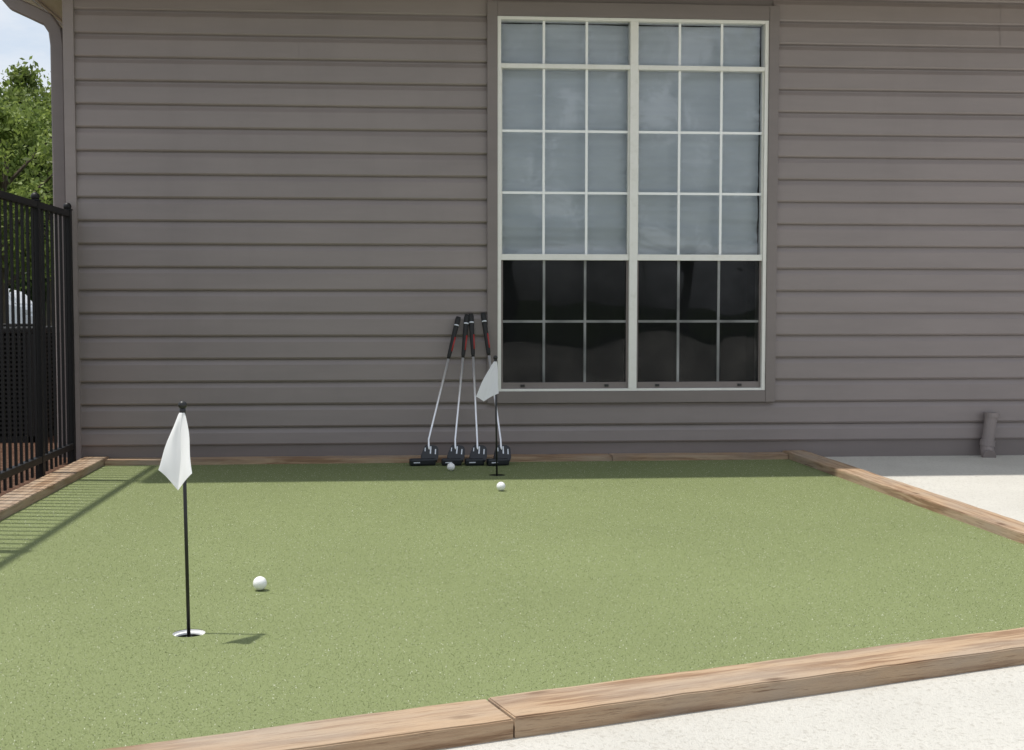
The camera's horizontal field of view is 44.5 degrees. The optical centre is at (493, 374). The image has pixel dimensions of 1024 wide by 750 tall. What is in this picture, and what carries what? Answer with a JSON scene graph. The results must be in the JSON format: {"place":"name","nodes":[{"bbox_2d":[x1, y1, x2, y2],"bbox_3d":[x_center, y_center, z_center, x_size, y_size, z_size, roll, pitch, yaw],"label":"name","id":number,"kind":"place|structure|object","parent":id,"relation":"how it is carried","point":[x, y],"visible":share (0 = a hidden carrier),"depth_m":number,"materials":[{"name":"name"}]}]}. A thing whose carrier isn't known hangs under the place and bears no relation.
{"place":"outdoors","nodes":[
{"label":"outdoors","id":0,"kind":"place"},
{"bbox_2d":[9,289,32,323],"bbox_3d":[-15.889,-1.795,37.020,4.481,1.599,1.800,0,3,-4],"label":"parked car","id":1,"kind":"object","parent":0,"point":[15,300],"visible":0.22,"depth_m":36.45,"materials":[{"name":"white metal"}]},
{"bbox_2d":[0,0,50,103],"label":"sky","id":2,"kind":"structure","parent":0,"point":[21,36],"materials":[{"name":"white"}]},
{"bbox_2d":[0,459,1023,749],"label":"putting green","id":3,"kind":"object","parent":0,"point":[406,621],"visible":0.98,"depth_m":3.92,"materials":[{"name":"green carpet"}]},
{"bbox_2d":[173,629,204,636],"bbox_3d":[-0.818,0.737,3.353,0.089,0.089,0.089,0,3,-4],"label":"golf cup","id":4,"kind":"object","parent":3,"relation":"in","point":[194,633],"visible":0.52,"depth_m":3.38,"materials":[{"name":"white plastic"}]},
{"bbox_2d":[159,401,191,636],"bbox_3d":[-0.827,0.422,3.289,0.085,0.704,0.114,0,3,-4],"label":"golf flag","id":5,"kind":"object","parent":4,"relation":"in","point":[175,469],"visible":0.98,"depth_m":3.27,"materials":[{"name":"white fabric"}]},
{"bbox_2d":[253,576,266,589],"bbox_3d":[-0.722,0.642,3.853,0.043,0.043,0.043,-33,41,-9],"label":"golf ball","id":6,"kind":"object","parent":3,"relation":"on","point":[259,582],"visible":1,"depth_m":3.84,"materials":[{"name":"white plastic"}]},
{"bbox_2d":[409,316,460,465],"bbox_3d":[-0.306,0.085,6.973,0.389,0.822,0.107,-3,4,-44],"label":"putter","id":7,"kind":"object","parent":3,"relation":"on","point":[429,455],"visible":1,"depth_m":6.95,"materials":[{"name":"silver metal"}]},
{"bbox_2d":[447,463,454,470],"bbox_3d":[-0.230,0.490,6.678,0.043,0.043,0.043,24,6,28],"label":"golf ball","id":8,"kind":"object","parent":3,"relation":"on","point":[450,466],"visible":1,"depth_m":6.66,"materials":[{"name":"white plastic"}]},
{"bbox_2d":[441,314,468,465],"bbox_3d":[-0.183,0.079,6.985,0.114,0.832,0.310,2,3,28],"label":"putter","id":9,"kind":"object","parent":3,"relation":"on","point":[456,455],"visible":1,"depth_m":6.96,"materials":[{"name":"silver metal"}]},
{"bbox_2d":[465,313,486,465],"bbox_3d":[-0.108,0.075,7.005,0.126,0.838,0.281,0,3,-4],"label":"putter","id":10,"kind":"object","parent":3,"relation":"on","point":[478,455],"visible":0.99,"depth_m":6.96,"materials":[{"name":"silver metal"}]},
{"bbox_2d":[481,312,510,465],"bbox_3d":[0.012,0.072,7.007,0.141,0.844,0.302,0,3,-7],"label":"putter","id":11,"kind":"object","parent":3,"relation":"on","point":[504,454],"visible":0.94,"depth_m":6.95,"materials":[{"name":"black metal"}]},
{"bbox_2d":[497,482,504,490],"bbox_3d":[0.033,0.530,5.949,0.043,0.043,0.043,-38,-16,24],"label":"golf ball","id":12,"kind":"object","parent":3,"relation":"on","point":[500,486],"visible":1,"depth_m":5.93,"materials":[{"name":"white plastic"}]},
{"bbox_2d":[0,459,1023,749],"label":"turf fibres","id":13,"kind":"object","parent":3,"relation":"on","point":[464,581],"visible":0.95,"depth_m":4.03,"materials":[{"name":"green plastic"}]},
{"bbox_2d":[439,455,1023,749],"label":"patio","id":14,"kind":"structure","parent":0,"point":[981,710],"depth_m":2.67,"materials":[{"name":"concrete"}]},
{"bbox_2d":[101,699,512,749],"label":"border timber","id":15,"kind":"object","parent":14,"relation":"on","point":[448,725],"visible":0.99,"depth_m":2.47,"materials":[{"name":"brown wood"}]},
{"bbox_2d":[488,627,1023,737],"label":"border timber","id":16,"kind":"object","parent":14,"relation":"on","point":[540,712],"visible":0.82,"depth_m":2.80,"materials":[{"name":"brown wood"}]},
{"bbox_3d":[0.016,0.567,6.522,0.089,0.089,0.089,0,3,-4],"label":"golf cup","id":17,"kind":"object","parent":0,"visible":0},
{"bbox_2d":[476,355,498,475],"bbox_3d":[-0.010,0.254,6.431,0.086,0.705,0.166,2,4,38],"label":"golf flag","id":18,"kind":"object","parent":17,"relation":"in","point":[488,388],"visible":0.98,"depth_m":6.43,"materials":[{"name":"white fabric"}]},
{"label":"ground","id":19,"kind":"structure","parent":0,"visible":0},
{"bbox_2d":[0,86,53,267],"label":"tree","id":20,"kind":"object","parent":19,"relation":"on","point":[27,151],"visible":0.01,"depth_m":23.22,"materials":[{"name":"green plant"}]},
{"bbox_2d":[0,87,54,322],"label":"tree","id":21,"kind":"object","parent":19,"relation":"on","point":[19,126],"visible":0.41,"depth_m":17.16,"materials":[{"name":"green plant"}]},
{"bbox_2d":[8,215,46,316],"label":"tree","id":22,"kind":"object","parent":19,"relation":"on","point":[9,286],"visible":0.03,"depth_m":48.98,"materials":[{"name":"green plant"}]},
{"bbox_2d":[0,55,55,332],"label":"tree","id":23,"kind":"object","parent":19,"relation":"on","point":[25,76],"visible":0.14,"depth_m":23.15,"materials":[{"name":"green plant"}]},
{"bbox_2d":[0,434,67,496],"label":"mulch bed","id":24,"kind":"object","parent":19,"relation":"on","point":[19,485],"depth_m":7.09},
{"bbox_2d":[0,323,57,442],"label":"air conditioner","id":25,"kind":"object","parent":24,"relation":"on","point":[11,380],"visible":0.37,"depth_m":8.28,"materials":[{"name":"black"}]},
{"bbox_2d":[0,190,75,492],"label":"iron fence","id":26,"kind":"object","parent":24,"relation":"on","point":[42,457],"visible":1,"depth_m":6.27,"materials":[{"name":"black metal"}]},
{"bbox_2d":[0,456,108,520],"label":"border timber","id":27,"kind":"object","parent":19,"relation":"on","point":[17,500],"visible":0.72,"depth_m":5.94,"materials":[{"name":"brown wood"}]},
{"bbox_2d":[105,454,611,474],"bbox_3d":[-0.745,0.528,7.077,2.830,0.130,0.132,0,3,-4],"label":"border timber","id":28,"kind":"object","parent":19,"relation":"on","point":[341,459],"visible":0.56,"depth_m":7.01,"materials":[{"name":"brown wood"}]},
{"bbox_2d":[2,0,1023,460],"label":"house","id":29,"kind":"structure","parent":19,"relation":"on","point":[626,226],"depth_m":7.18,"materials":[{"name":"beige wood"}]},
{"bbox_2d":[487,1,779,402],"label":"window","id":30,"kind":"structure","parent":29,"relation":"in","point":[634,144],"depth_m":7.22,"materials":[{"name":"white glass"}]},
{"bbox_2d":[609,452,787,460],"bbox_3d":[1.180,0.520,7.222,1.022,0.130,0.132,0,3,-4],"label":"border timber","id":31,"kind":"object","parent":19,"relation":"on","point":[696,456],"visible":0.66,"depth_m":7.17,"materials":[{"name":"brown wood"}]},
{"bbox_2d":[782,450,1023,543],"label":"border timber","id":32,"kind":"object","parent":19,"relation":"on","point":[1000,525],"visible":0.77,"depth_m":5.56,"materials":[{"name":"brown wood"}]}
]}

